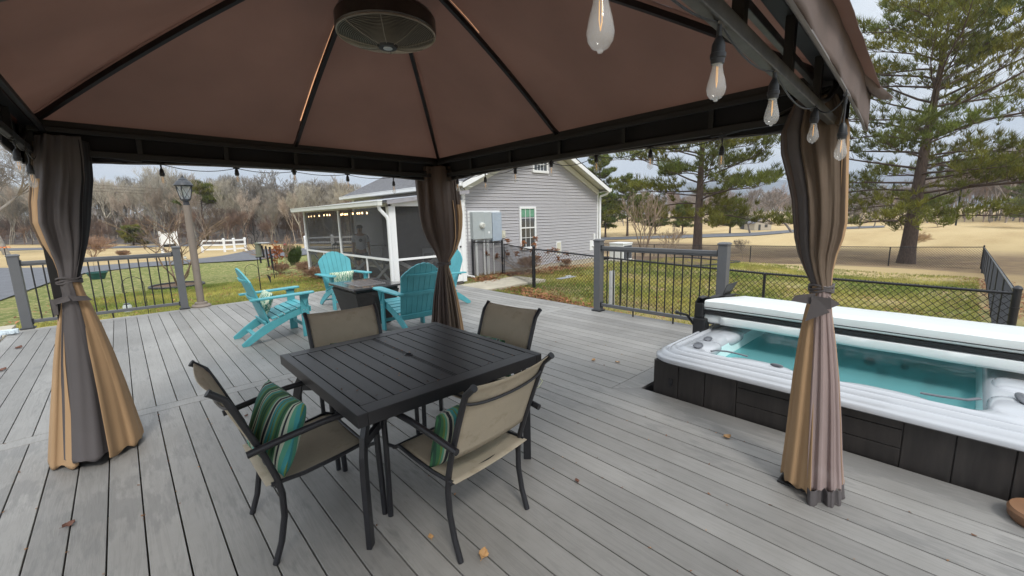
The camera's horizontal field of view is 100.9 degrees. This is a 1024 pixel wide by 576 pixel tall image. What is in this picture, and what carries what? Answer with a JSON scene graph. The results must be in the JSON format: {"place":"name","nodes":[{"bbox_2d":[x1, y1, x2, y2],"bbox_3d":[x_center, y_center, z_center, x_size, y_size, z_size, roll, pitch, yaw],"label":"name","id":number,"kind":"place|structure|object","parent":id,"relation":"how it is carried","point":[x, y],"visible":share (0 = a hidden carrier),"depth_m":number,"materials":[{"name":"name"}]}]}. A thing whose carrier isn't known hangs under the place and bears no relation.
{"place":"outdoors","nodes":[
{"label":"outdoors","id":0,"kind":"place"},
{"bbox_2d":[0,244,210,250],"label":"road","id":1,"kind":"structure","parent":0,"point":[93,248],"depth_m":62.20,"materials":[{"name":"asphalt"}]},
{"bbox_2d":[0,248,306,299],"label":"driveway","id":2,"kind":"structure","parent":0,"point":[6,289],"depth_m":25.30,"materials":[{"name":"asphalt"}]},
{"bbox_2d":[4,279,324,326],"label":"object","id":3,"kind":"object","parent":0,"point":[147,301],"visible":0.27,"depth_m":11.60,"materials":[{"name":"brown plant"}]},
{"bbox_2d":[0,281,1023,575],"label":"deck","id":4,"kind":"structure","parent":0,"point":[596,421],"depth_m":2.41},
{"bbox_2d":[0,328,18,339],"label":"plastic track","id":5,"kind":"structure","parent":4,"relation":"on","point":[9,331],"depth_m":6.23,"materials":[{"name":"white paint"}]},
{"bbox_2d":[5,246,190,329],"bbox_3d":[-6.860,-0.062,7.173,2.121,1.166,0.160,-10,13,-40],"label":"deck railing","id":6,"kind":"object","parent":4,"relation":"on","point":[15,264],"visible":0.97,"depth_m":7.12,"materials":[{"name":"grey"}]},
{"bbox_2d":[70,320,313,575],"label":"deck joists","id":7,"kind":"object","parent":4,"relation":"attached to","point":[161,429],"depth_m":2.88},
{"bbox_2d":[173,176,211,307],"bbox_3d":[-5.959,-0.847,7.880,0.320,2.435,0.320,-10,13,-42],"label":"lamp post","id":8,"kind":"object","parent":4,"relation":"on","point":[182,182],"visible":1,"depth_m":7.84,"materials":[{"name":"metal"}]},
{"bbox_2d":[233,268,313,347],"bbox_3d":[-3.268,0.182,5.754,0.904,0.984,0.800,-10,13,-42],"label":"adirondack chair","id":9,"kind":"object","parent":4,"relation":"on","point":[290,305],"visible":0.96,"depth_m":5.68,"materials":[{"name":"plastic"}]},
{"bbox_2d":[259,290,272,314],"bbox_3d":[-3.316,0.187,5.683,0.125,0.300,0.420,17,-6,-43],"label":"pillow","id":10,"kind":"object","parent":9,"relation":"on","point":[266,304],"visible":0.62,"depth_m":5.55,"materials":[{"name":"green fabric"}]},
{"bbox_2d":[188,360,387,565],"bbox_3d":[-1.122,0.779,2.165,0.707,0.906,0.600,-10,13,-42],"label":"patio chair","id":11,"kind":"object","parent":4,"relation":"on","point":[327,438],"visible":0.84,"depth_m":2.07,"materials":[{"name":"beige fabric"}]},
{"bbox_2d":[247,379,305,476],"bbox_3d":[-1.147,0.665,2.053,0.400,0.340,0.157,11,-5,38],"label":"pillow","id":12,"kind":"object","parent":11,"relation":"on","point":[277,411],"visible":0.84,"depth_m":1.95,"materials":[{"name":"green fabric"}]},
{"bbox_2d":[315,251,371,309],"bbox_3d":[-3.144,-0.171,7.824,0.800,0.984,0.904,-11,13,-43],"label":"adirondack chair","id":13,"kind":"object","parent":4,"relation":"on","point":[331,262],"visible":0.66,"depth_m":7.88,"materials":[{"name":"plastic"}]},
{"bbox_2d":[329,270,353,285],"bbox_3d":[-3.160,-0.181,7.839,0.460,0.270,0.125,-11,33,-43],"label":"pillow","id":14,"kind":"object","parent":13,"relation":"on","point":[345,276],"visible":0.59,"depth_m":7.79,"materials":[{"name":"green fabric"}]},
{"bbox_2d":[302,303,419,470],"bbox_3d":[-1.090,0.633,3.028,0.600,0.906,0.707,-8,12,-36],"label":"patio chair","id":15,"kind":"object","parent":4,"relation":"on","point":[325,328],"visible":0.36,"depth_m":3.17,"materials":[{"name":"beige fabric"}]},
{"bbox_2d":[328,278,399,323],"bbox_3d":[-2.240,0.214,6.499,0.740,0.599,0.960,-10,13,-42],"label":"fire table","id":16,"kind":"object","parent":4,"relation":"on","point":[351,294],"visible":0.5,"depth_m":6.25,"materials":[{"name":"metal"}]},
{"bbox_2d":[113,285,689,391],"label":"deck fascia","id":17,"kind":"structure","parent":4,"relation":"attached to","point":[650,387],"depth_m":6.39,"materials":[{"name":"grey"}]},
{"bbox_2d":[373,262,437,330],"bbox_3d":[-1.385,0.111,5.897,0.800,0.984,0.904,-10,13,-40],"label":"adirondack chair","id":18,"kind":"object","parent":4,"relation":"on","point":[414,299],"visible":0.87,"depth_m":5.71,"materials":[{"name":"plastic"}]},
{"bbox_2d":[280,322,540,549],"bbox_3d":[-0.638,0.767,2.695,1.153,0.722,1.190,-10,13,-42],"label":"dining table","id":19,"kind":"object","parent":4,"relation":"on","point":[458,362],"visible":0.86,"depth_m":2.40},
{"bbox_2d":[0,0,892,492],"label":"gazebo","id":20,"kind":"object","parent":4,"relation":"on","point":[480,86],"visible":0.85,"depth_m":2.67,"materials":[{"name":"brown fabric"}]},
{"bbox_2d":[0,131,35,180],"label":"string light","id":21,"kind":"object","parent":20,"relation":"hanging from","point":[16,154],"visible":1,"depth_m":2.12,"materials":[{"name":"plastic"}]},
{"bbox_2d":[28,133,143,469],"bbox_3d":[-2.930,0.093,2.794,0.493,2.112,0.508,-1,10,1],"label":"gazebo curtain","id":22,"kind":"object","parent":20,"relation":"attached to","point":[94,416],"visible":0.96,"depth_m":2.75,"materials":[{"name":"beige fabric"}]},
{"bbox_2d":[89,161,430,185],"bbox_3d":[-1.871,-0.949,3.715,0.041,0.199,2.992,8,13,43],"label":"string light","id":23,"kind":"object","parent":20,"relation":"hanging from","point":[162,173],"visible":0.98,"depth_m":3.37,"materials":[{"name":"plastic"}]},
{"bbox_2d":[333,0,435,53],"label":"ceiling fan","id":24,"kind":"object","parent":20,"relation":"hanging from","point":[394,26],"visible":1,"depth_m":2.03,"materials":[{"name":"metal"}]},
{"bbox_2d":[415,165,463,329],"bbox_3d":[-0.801,-0.328,4.976,0.484,2.112,0.490,4,11,31],"label":"gazebo curtain","id":25,"kind":"object","parent":20,"relation":"attached to","point":[440,207],"visible":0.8,"depth_m":4.82,"materials":[{"name":"brown fabric"}]},
{"bbox_2d":[448,130,781,187],"bbox_3d":[0.362,-0.954,3.480,0.041,0.209,3.562,-10,13,-41],"label":"string light","id":26,"kind":"object","parent":20,"relation":"hanging from","point":[650,154],"visible":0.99,"depth_m":2.84,"materials":[{"name":"plastic"}]},
{"bbox_2d":[599,0,848,152],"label":"string light","id":27,"kind":"object","parent":20,"relation":"hanging from","point":[718,55],"visible":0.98,"depth_m":1.10,"materials":[{"name":"black"}]},
{"bbox_2d":[780,94,849,507],"bbox_3d":[1.622,0.091,2.267,0.378,2.112,0.434,-10,13,-42],"label":"gazebo curtain","id":28,"kind":"object","parent":20,"relation":"attached to","point":[816,165],"visible":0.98,"depth_m":2.22,"materials":[{"name":"beige fabric"}]},
{"bbox_2d":[449,250,470,302],"bbox_3d":[-1.288,-0.184,7.633,0.904,0.984,0.800,-10,13,-42],"label":"adirondack chair","id":29,"kind":"object","parent":4,"relation":"on","point":[456,263],"visible":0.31,"depth_m":7.65,"materials":[{"name":"plastic"}]},
{"bbox_2d":[381,352,554,563],"bbox_3d":[-0.222,0.760,2.148,0.707,0.906,0.600,7,13,42],"label":"patio chair","id":30,"kind":"object","parent":4,"relation":"on","point":[490,414],"visible":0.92,"depth_m":1.97,"materials":[{"name":"beige fabric"}]},
{"bbox_2d":[429,404,459,466],"bbox_3d":[-0.218,0.681,2.098,0.125,0.300,0.440,27,25,36],"label":"pillow","id":31,"kind":"object","parent":30,"relation":"on","point":[445,421],"visible":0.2,"depth_m":1.94,"materials":[{"name":"green fabric"}]},
{"bbox_2d":[422,300,541,426],"bbox_3d":[-0.204,0.613,3.016,0.600,0.906,0.707,7,13,40],"label":"patio chair","id":32,"kind":"object","parent":4,"relation":"on","point":[514,326],"visible":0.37,"depth_m":3.15,"materials":[{"name":"beige fabric"}]},
{"bbox_2d":[2,324,976,573],"bbox_3d":[-1.745,0.843,4.540,5.538,0.008,9.188,-10,13,-42],"label":"leaf debris","id":33,"kind":"object","parent":4,"relation":"on","point":[454,493],"visible":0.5,"depth_m":2.56,"materials":[{"name":"brown plant"}]},
{"bbox_2d":[591,239,731,323],"bbox_3d":[2.047,-0.104,6.126,0.160,1.166,2.075,-10,13,-42],"label":"deck railing","id":34,"kind":"object","parent":4,"relation":"on","point":[722,253],"visible":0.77,"depth_m":6.10,"materials":[{"name":"grey"}]},
{"bbox_2d":[653,323,1023,500],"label":"hot tub","id":35,"kind":"object","parent":4,"relation":"in","point":[961,425],"visible":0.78,"depth_m":2.96,"materials":[{"name":"white plastic"}]},
{"bbox_2d":[675,281,1023,373],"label":"spa cover","id":36,"kind":"object","parent":35,"relation":"on","point":[985,345],"visible":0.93,"depth_m":3.31,"materials":[{"name":"white plastic"}]},
{"bbox_2d":[0,206,1023,575],"bbox_3d":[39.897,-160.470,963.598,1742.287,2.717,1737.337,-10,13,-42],"label":"lawn","id":37,"kind":"structure","parent":0,"point":[1000,240],"depth_m":29.09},
{"bbox_2d":[0,146,28,254],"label":"bare tree","id":38,"kind":"object","parent":37,"relation":"on","point":[23,177],"visible":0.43,"depth_m":48.15,"materials":[{"name":"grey plant"}]},
{"bbox_2d":[0,316,127,341],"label":"concrete walk","id":39,"kind":"structure","parent":37,"relation":"on","point":[7,327],"depth_m":7.19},
{"bbox_2d":[85,271,107,279],"bbox_3d":[-19.425,-0.578,19.825,0.762,0.343,0.763,-10,13,-42],"label":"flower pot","id":40,"kind":"object","parent":37,"relation":"on","point":[95,275],"visible":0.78,"depth_m":19.65,"materials":[{"name":"green plastic"}]},
{"bbox_2d":[86,234,117,256],"bbox_3d":[-36.898,-3.619,37.195,3.790,2.161,2.917,-5,10,-19],"label":"dry shrub","id":41,"kind":"object","parent":37,"relation":"on","point":[100,242],"visible":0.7,"depth_m":37.22,"materials":[{"name":"brown plant"}]},
{"bbox_2d":[116,223,149,244],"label":"tree","id":42,"kind":"object","parent":37,"relation":"on","point":[127,237],"visible":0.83,"depth_m":69.19,"materials":[{"name":"green plant"}]},
{"bbox_2d":[121,277,148,313],"bbox_3d":[-7.809,0.261,8.745,0.391,1.001,0.150,-10,13,-42],"label":"garden hook","id":43,"kind":"object","parent":37,"relation":"on","point":[129,305],"visible":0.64,"depth_m":8.65,"materials":[{"name":"black metal"}]},
{"bbox_2d":[1,205,303,244],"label":"woodland bank","id":44,"kind":"structure","parent":37,"relation":"on","point":[281,234],"depth_m":74.70,"materials":[{"name":"brown plant"}]},
{"bbox_2d":[98,207,229,285],"bbox_3d":[-12.445,-1.516,15.850,3.545,3.044,3.819,-5,10,-21],"label":"tree","id":45,"kind":"object","parent":37,"relation":"on","point":[208,234],"visible":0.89,"depth_m":15.84,"materials":[{"name":"brown plant"}]},
{"bbox_2d":[158,231,178,252],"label":"sign board","id":46,"kind":"object","parent":37,"relation":"on","point":[163,237],"visible":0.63,"depth_m":44.52,"materials":[{"name":"white paint"}]},
{"bbox_2d":[154,282,193,286],"bbox_3d":[-12.894,-0.097,16.308,1.623,0.014,1.623,-10,13,-42],"label":"mulch bed","id":47,"kind":"object","parent":37,"relation":"on","point":[174,284],"visible":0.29,"depth_m":16.51,"materials":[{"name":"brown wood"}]},
{"bbox_2d":[148,281,204,289],"bbox_3d":[-12.894,-0.112,16.305,1.752,0.104,1.751,-10,13,-42],"label":"edging","id":48,"kind":"object","parent":47,"relation":"on","point":[164,288],"visible":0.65,"depth_m":15.95,"materials":[{"name":"grey stone"}]},
{"bbox_2d":[0,200,349,244],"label":"undergrowth","id":49,"kind":"object","parent":37,"relation":"on","point":[235,219],"visible":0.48,"depth_m":69.51,"materials":[{"name":"brown plant"}]},
{"bbox_2d":[0,165,360,243],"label":"woods","id":50,"kind":"object","parent":37,"relation":"on","point":[112,200],"visible":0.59,"depth_m":71.03,"materials":[{"name":"brown plant"}]},
{"bbox_2d":[169,179,224,239],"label":"pine tree","id":51,"kind":"object","parent":37,"relation":"on","point":[207,195],"visible":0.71,"depth_m":64.87,"materials":[{"name":"green plant"}]},
{"bbox_2d":[200,237,246,251],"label":"ranch fence","id":52,"kind":"object","parent":37,"relation":"on","point":[224,245],"visible":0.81,"depth_m":44.38,"materials":[{"name":"white paint"}]},
{"bbox_2d":[5,274,499,329],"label":"grass","id":53,"kind":"structure","parent":37,"relation":"on","point":[212,288],"depth_m":12.72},
{"bbox_2d":[244,223,263,288],"bbox_3d":[-5.805,-0.459,9.679,0.354,2.065,0.015,-7,11,-31],"label":"feeder pole","id":54,"kind":"object","parent":37,"relation":"on","point":[253,246],"visible":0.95,"depth_m":9.56,"materials":[{"name":"black metal"}]},
{"bbox_2d":[254,241,262,257],"bbox_3d":[-5.777,-0.936,9.623,0.160,0.480,0.160,-10,13,-42],"label":"bird feeder","id":55,"kind":"object","parent":54,"relation":"hanging from","point":[257,244],"visible":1,"depth_m":9.59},
{"bbox_2d":[259,238,273,282],"bbox_3d":[-5.674,-0.616,9.732,0.255,1.070,0.255,1,10,14],"label":"wind chime","id":56,"kind":"object","parent":54,"relation":"hanging from","point":[267,262],"visible":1,"depth_m":9.73,"materials":[{"name":"black metal"}]},
{"bbox_2d":[240,177,288,235],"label":"bare tree","id":57,"kind":"object","parent":37,"relation":"on","point":[254,189],"visible":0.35,"depth_m":67.15,"materials":[{"name":"grey plant"}]},
{"bbox_2d":[243,234,296,272],"bbox_3d":[-10.584,-1.531,18.971,2.438,1.808,1.288,-2,10,-2],"label":"tree","id":58,"kind":"object","parent":37,"relation":"on","point":[289,243],"visible":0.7,"depth_m":18.71,"materials":[{"name":"brown plant"}]},
{"bbox_2d":[266,240,286,263],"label":"dried leaves","id":59,"kind":"object","parent":58,"relation":"attached to","point":[275,247],"visible":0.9,"depth_m":18.67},
{"bbox_2d":[244,170,301,233],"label":"bare tree","id":60,"kind":"object","parent":37,"relation":"on","point":[273,175],"visible":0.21,"depth_m":69.27,"materials":[{"name":"grey plant"}]},
{"bbox_2d":[266,263,292,273],"bbox_3d":[-10.346,-0.889,18.904,1.169,0.539,0.935,3,10,22],"label":"dry shrub","id":61,"kind":"object","parent":37,"relation":"on","point":[279,266],"visible":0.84,"depth_m":18.81,"materials":[{"name":"brown plant"}]},
{"bbox_2d":[258,270,323,285],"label":"leaf litter","id":62,"kind":"object","parent":37,"relation":"on","point":[294,277],"visible":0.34,"depth_m":16.47,"materials":[{"name":"brown plant"}]},
{"bbox_2d":[282,244,301,265],"bbox_3d":[-12.280,-1.888,23.775,1.102,1.248,1.093,-10,13,-42],"label":"rosemary bush","id":63,"kind":"object","parent":37,"relation":"on","point":[294,255],"visible":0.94,"depth_m":23.59,"materials":[{"name":"green plant"}]},
{"bbox_2d":[267,177,326,210],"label":"bare tree","id":64,"kind":"object","parent":37,"relation":"on","point":[317,185],"visible":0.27,"depth_m":65.55,"materials":[{"name":"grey plant"}]},
{"bbox_2d":[290,260,308,274],"bbox_3d":[-8.460,-0.805,17.257,0.998,0.643,1.396,-3,10,-11],"label":"dry shrub","id":65,"kind":"object","parent":37,"relation":"on","point":[301,266],"visible":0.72,"depth_m":17.10,"materials":[{"name":"brown plant"}]},
{"bbox_2d":[302,266,321,278],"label":"dry shrub","id":66,"kind":"object","parent":37,"relation":"on","point":[312,271],"visible":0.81,"depth_m":14.91,"materials":[{"name":"brown plant"}]},
{"bbox_2d":[290,190,469,283],"bbox_3d":[-4.489,-1.803,14.584,3.635,2.855,7.350,-10,13,-42],"label":"screened porch","id":67,"kind":"object","parent":37,"relation":"on","point":[385,239],"visible":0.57,"depth_m":12.08,"materials":[{"name":"white paint"}]},
{"bbox_2d":[457,239,462,281],"bbox_3d":[-1.700,-1.280,12.483,0.518,2.230,0.100,-10,13,-42],"label":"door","id":68,"kind":"structure","parent":67,"relation":"in","point":[460,278],"depth_m":12.72,"materials":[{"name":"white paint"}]},
{"bbox_2d":[339,158,611,277],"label":"house","id":69,"kind":"structure","parent":37,"relation":"on","point":[559,206],"depth_m":16.57,"materials":[{"name":"grey plastic"}]},
{"bbox_2d":[467,210,501,275],"bbox_3d":[-0.841,-1.546,14.590,1.420,2.250,0.285,-10,13,-42],"label":"meter cabinet","id":70,"kind":"object","parent":69,"relation":"attached to","point":[484,225],"visible":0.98,"depth_m":14.45,"materials":[{"name":"metal"}]},
{"bbox_2d":[519,207,536,249],"bbox_3d":[0.601,-2.265,15.996,0.900,1.590,0.090,-10,13,-42],"label":"window","id":71,"kind":"structure","parent":69,"relation":"in","point":[527,215],"depth_m":15.98,"materials":[{"name":"white paint"}]},
{"bbox_2d":[531,163,548,173],"bbox_3d":[1.073,-4.799,16.068,0.890,0.840,0.090,-10,13,-42],"label":"window","id":72,"kind":"structure","parent":69,"relation":"in","point":[544,169],"depth_m":16.10,"materials":[{"name":"white paint"}]},
{"bbox_2d":[471,239,503,276],"bbox_3d":[-0.821,-0.859,14.633,1.372,1.740,0.084,-10,13,-40],"label":"chain link fence","id":73,"kind":"object","parent":37,"relation":"on","point":[473,251],"visible":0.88,"depth_m":14.55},
{"bbox_2d":[461,276,545,290],"bbox_3d":[-0.745,-0.002,12.447,3.700,0.195,1.300,-10,13,-42],"label":"concrete pad","id":74,"kind":"object","parent":37,"relation":"on","point":[506,282],"visible":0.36,"depth_m":12.60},
{"bbox_2d":[485,236,568,273],"bbox_3d":[0.485,-1.169,15.088,3.188,1.373,0.842,-2,10,-3],"label":"hydrangea","id":75,"kind":"object","parent":37,"relation":"on","point":[523,242],"visible":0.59,"depth_m":14.98,"materials":[{"name":"brown plant"}]},
{"bbox_2d":[517,255,541,270],"bbox_3d":[0.614,-0.881,15.395,0.952,0.699,1.159,-1,10,0],"label":"dry shrub","id":76,"kind":"object","parent":37,"relation":"on","point":[538,260],"visible":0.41,"depth_m":15.16,"materials":[{"name":"brown plant"}]},
{"bbox_2d":[467,264,593,279],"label":"leaf litter","id":77,"kind":"object","parent":37,"relation":"on","point":[561,266],"visible":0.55,"depth_m":15.62,"materials":[{"name":"brown plant"}]},
{"bbox_2d":[468,274,621,312],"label":"leaf litter","id":78,"kind":"object","parent":37,"relation":"on","point":[484,278],"visible":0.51,"depth_m":11.22,"materials":[{"name":"brown plant"}]},
{"bbox_2d":[587,154,619,237],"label":"pine tree","id":79,"kind":"object","parent":37,"relation":"on","point":[600,173],"visible":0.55,"depth_m":70.63,"materials":[{"name":"green plant"}]},
{"bbox_2d":[598,197,617,236],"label":"pine tree","id":80,"kind":"object","parent":37,"relation":"on","point":[608,224],"visible":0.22,"depth_m":75.44,"materials":[{"name":"green plant"}]},
{"bbox_2d":[609,270,614,303],"bbox_3d":[2.356,0.017,9.969,0.160,0.850,0.060,-10,13,-42],"label":"pvc post","id":81,"kind":"object","parent":37,"relation":"on","point":[610,287],"visible":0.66,"depth_m":9.94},
{"bbox_2d":[605,242,633,261],"bbox_3d":[4.969,-1.635,19.337,1.000,0.890,1.000,-10,13,-42],"label":"condenser","id":82,"kind":"object","parent":37,"relation":"on","point":[623,244],"visible":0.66,"depth_m":19.08,"materials":[{"name":"metal"}]},
{"bbox_2d":[604,173,652,235],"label":"pine tree","id":83,"kind":"object","parent":37,"relation":"on","point":[620,216],"visible":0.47,"depth_m":75.39,"materials":[{"name":"green plant"}]},
{"bbox_2d":[642,200,669,234],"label":"pine tree","id":84,"kind":"object","parent":37,"relation":"on","point":[663,222],"visible":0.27,"depth_m":76.87,"materials":[{"name":"green plant"}]},
{"bbox_2d":[605,256,731,264],"bbox_3d":[7.567,-1.622,24.195,9.330,0.947,9.330,-10,13,-42],"label":"mulch bed","id":85,"kind":"object","parent":37,"relation":"on","point":[645,258],"visible":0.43,"depth_m":22.41,"materials":[{"name":"brown soil"}]},
{"bbox_2d":[620,188,667,257],"bbox_3d":[7.151,-3.491,22.782,2.659,3.892,2.199,-2,10,-6],"label":"crape myrtle","id":86,"kind":"object","parent":85,"relation":"on","point":[646,215],"visible":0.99,"depth_m":22.96,"materials":[{"name":"brown plant"}]},
{"bbox_2d":[655,225,687,259],"bbox_3d":[8.497,-2.401,22.274,1.789,1.882,1.782,-3,10,-10],"label":"shrub","id":87,"kind":"object","parent":85,"relation":"on","point":[675,236],"visible":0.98,"depth_m":22.10,"materials":[{"name":"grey plant"}]},
{"bbox_2d":[604,257,739,265],"bbox_3d":[7.566,-1.627,24.193,9.701,1.073,9.701,-10,13,-42],"label":"edging","id":88,"kind":"object","parent":37,"relation":"on","point":[700,258],"visible":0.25,"depth_m":23.32,"materials":[{"name":"black rubber"}]},
{"bbox_2d":[665,201,694,233],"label":"pine tree","id":89,"kind":"object","parent":37,"relation":"on","point":[678,222],"visible":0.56,"depth_m":74.20,"materials":[{"name":"green plant"}]},
{"bbox_2d":[600,134,791,256],"bbox_3d":[15.671,-10.953,35.331,15.085,16.760,15.951,-10,13,-42],"label":"pine tree","id":90,"kind":"object","parent":37,"relation":"on","point":[676,167],"visible":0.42,"depth_m":33.96,"materials":[{"name":"green plant"}]},
{"bbox_2d":[716,197,752,232],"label":"pine tree","id":91,"kind":"object","parent":37,"relation":"on","point":[737,222],"visible":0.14,"depth_m":71.82,"materials":[{"name":"green plant"}]},
{"bbox_2d":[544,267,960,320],"bbox_3d":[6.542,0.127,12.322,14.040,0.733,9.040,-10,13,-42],"label":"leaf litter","id":92,"kind":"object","parent":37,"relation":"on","point":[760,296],"visible":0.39,"depth_m":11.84,"materials":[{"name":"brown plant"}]},
{"bbox_2d":[740,217,770,230],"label":"house","id":93,"kind":"structure","parent":37,"relation":"on","point":[754,226],"depth_m":96.59,"materials":[{"name":"grey concrete"}]},
{"bbox_2d":[756,188,792,231],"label":"bare tree","id":94,"kind":"object","parent":37,"relation":"on","point":[776,197],"visible":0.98,"depth_m":86.24,"materials":[{"name":"grey plant"}]},
{"bbox_2d":[532,245,1023,325],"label":"chain link fence","id":95,"kind":"object","parent":37,"relation":"on","point":[1015,301],"visible":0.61,"depth_m":7.54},
{"bbox_2d":[503,244,532,286],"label":"chain link gate","id":96,"kind":"structure","parent":95,"relation":"attached to","point":[510,258],"depth_m":13.31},
{"bbox_2d":[604,243,984,268],"bbox_3d":[15.202,-2.304,29.905,25.112,1.850,1.268,5,12,35],"label":"chain link fence","id":97,"kind":"object","parent":37,"relation":"on","point":[746,260],"visible":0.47,"depth_m":25.18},
{"bbox_2d":[607,143,1023,225],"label":"woods","id":98,"kind":"object","parent":37,"relation":"on","point":[994,191],"visible":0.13,"depth_m":116.29,"materials":[{"name":"green plant"}]},
{"bbox_2d":[767,0,1023,263],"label":"pine tree","id":99,"kind":"object","parent":37,"relation":"on","point":[915,203],"visible":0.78,"depth_m":25.02,"materials":[{"name":"green plant"}]},
{"bbox_2d":[917,232,932,243],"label":"shrub","id":100,"kind":"object","parent":37,"relation":"on","point":[923,236],"visible":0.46,"depth_m":35.71,"materials":[{"name":"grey plant"}]},
{"bbox_2d":[951,278,1023,320],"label":"leaf litter","id":101,"kind":"object","parent":37,"relation":"on","point":[1022,297],"visible":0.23,"depth_m":11.56,"materials":[{"name":"brown plant"}]},
{"bbox_2d":[981,247,1013,324],"bbox_3d":[16.161,-0.367,14.389,26.085,2.770,0.097,-10,13,-42],"label":"chain link fence","id":102,"kind":"object","parent":37,"relation":"on","point":[996,277],"visible":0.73,"depth_m":9.14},
{"bbox_2d":[989,184,1023,218],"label":"pine tree","id":103,"kind":"object","parent":37,"relation":"on","point":[1018,200],"visible":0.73,"depth_m":77.66,"materials":[{"name":"green plant"}]},
{"bbox_2d":[0,0,1023,215],"label":"sky","id":104,"kind":"structure","parent":0,"point":[862,8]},
{"bbox_2d":[495,257,984,324],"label":"grass","id":105,"kind":"structure","parent":0,"point":[755,267],"depth_m":13.06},
{"bbox_2d":[598,225,884,239],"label":"cart path","id":106,"kind":"structure","parent":0,"point":[724,234],"depth_m":70.97,"materials":[{"name":"asphalt"}]},
{"bbox_2d":[618,166,1012,214],"bbox_3d":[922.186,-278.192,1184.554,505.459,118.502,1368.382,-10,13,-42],"label":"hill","id":107,"kind":"structure","parent":0,"point":[773,186],"depth_m":1264.24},
{"bbox_2d":[1006,498,1023,526],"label":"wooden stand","id":108,"kind":"object","parent":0,"point":[1015,508],"visible":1,"depth_m":2.09,"materials":[{"name":"brown wood"}]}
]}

